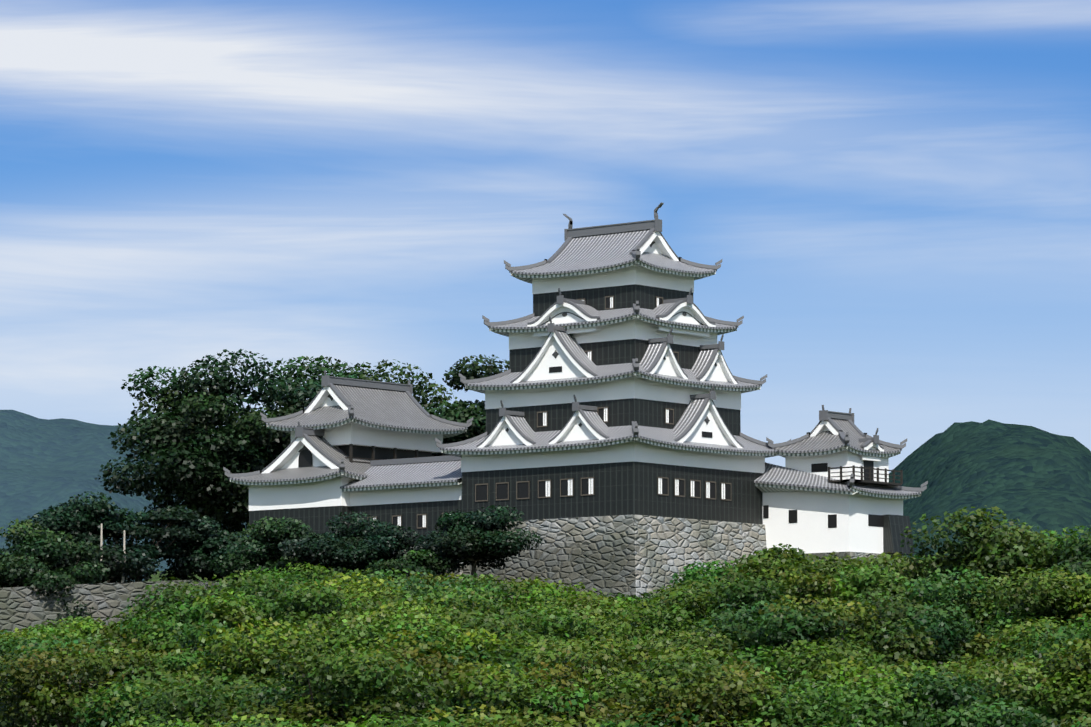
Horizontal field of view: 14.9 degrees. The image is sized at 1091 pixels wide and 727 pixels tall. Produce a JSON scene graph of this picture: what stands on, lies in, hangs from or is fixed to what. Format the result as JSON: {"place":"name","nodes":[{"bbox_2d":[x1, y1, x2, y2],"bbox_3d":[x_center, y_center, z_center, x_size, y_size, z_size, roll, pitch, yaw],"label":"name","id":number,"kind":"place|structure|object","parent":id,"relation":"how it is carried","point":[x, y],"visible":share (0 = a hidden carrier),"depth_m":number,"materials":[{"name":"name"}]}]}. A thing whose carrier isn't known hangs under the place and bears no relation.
{"place":"outdoors","nodes":[
{"label":"outdoors","id":0,"kind":"place"},
{"bbox_2d":[0,410,247,581],"bbox_3d":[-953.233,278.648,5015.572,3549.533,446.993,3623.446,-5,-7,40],"label":"ridge","id":1,"kind":"structure","parent":0,"point":[45,463],"depth_m":4745.47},
{"bbox_2d":[0,560,927,726],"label":"castle hill ground","id":2,"kind":"structure","parent":0,"point":[155,577],"depth_m":280.86,"materials":[{"name":"green plant"}]},
{"bbox_2d":[0,580,241,633],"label":"terrace wall","id":3,"kind":"structure","parent":2,"relation":"on","point":[21,608],"depth_m":257.31,"materials":[{"name":"stone"}]},
{"bbox_2d":[400,547,462,579],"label":"stone wall","id":4,"kind":"structure","parent":2,"relation":"on","point":[458,573],"depth_m":268.66,"materials":[{"name":"stone"}]},
{"bbox_2d":[223,370,472,546],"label":"castle turret","id":5,"kind":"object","parent":4,"relation":"on","point":[368,447],"visible":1,"depth_m":279.93,"materials":[{"name":"white paint"}]},
{"bbox_2d":[2,392,1090,726],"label":"tree trunks","id":6,"kind":"object","parent":2,"relation":"on","point":[472,560],"visible":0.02,"depth_m":263.94,"materials":[{"name":"brown plant"}]},
{"bbox_2d":[0,349,542,622],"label":"trees","id":7,"kind":"object","parent":6,"relation":"attached to","point":[60,538],"visible":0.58,"depth_m":271.94,"materials":[{"name":"green plant"}]},
{"bbox_2d":[0,505,1090,726],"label":"bushes","id":8,"kind":"object","parent":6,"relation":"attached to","point":[992,604],"visible":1,"depth_m":203.63,"materials":[{"name":"green plant"}]},
{"bbox_2d":[463,515,766,600],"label":"keep stone base","id":9,"kind":"object","parent":2,"relation":"on","point":[636,555],"visible":0.21,"depth_m":262.93,"materials":[{"name":"grey stone"}]},
{"bbox_2d":[435,202,790,523],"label":"castle keep","id":10,"kind":"structure","parent":9,"relation":"on","point":[617,388],"depth_m":267.00,"materials":[{"name":"white paint"}]},
{"bbox_2d":[802,552,907,565],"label":"stone wall","id":11,"kind":"structure","parent":2,"relation":"on","point":[852,555],"depth_m":266.77,"materials":[{"name":"stone"}]},
{"bbox_2d":[754,405,927,554],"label":"castle turret","id":12,"kind":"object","parent":11,"relation":"on","point":[829,487],"visible":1,"depth_m":268.88,"materials":[{"name":"white paint"}]},
{"bbox_2d":[0,0,1090,472],"label":"sky","id":13,"kind":"structure","parent":0,"point":[893,197],"materials":[{"name":"blue"}]},
{"bbox_2d":[889,419,1090,558],"bbox_3d":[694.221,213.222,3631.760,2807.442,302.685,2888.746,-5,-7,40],"label":"mountain","id":14,"kind":"structure","parent":0,"point":[1034,477],"depth_m":3218.15,"materials":[{"name":"green plant"}]}
]}

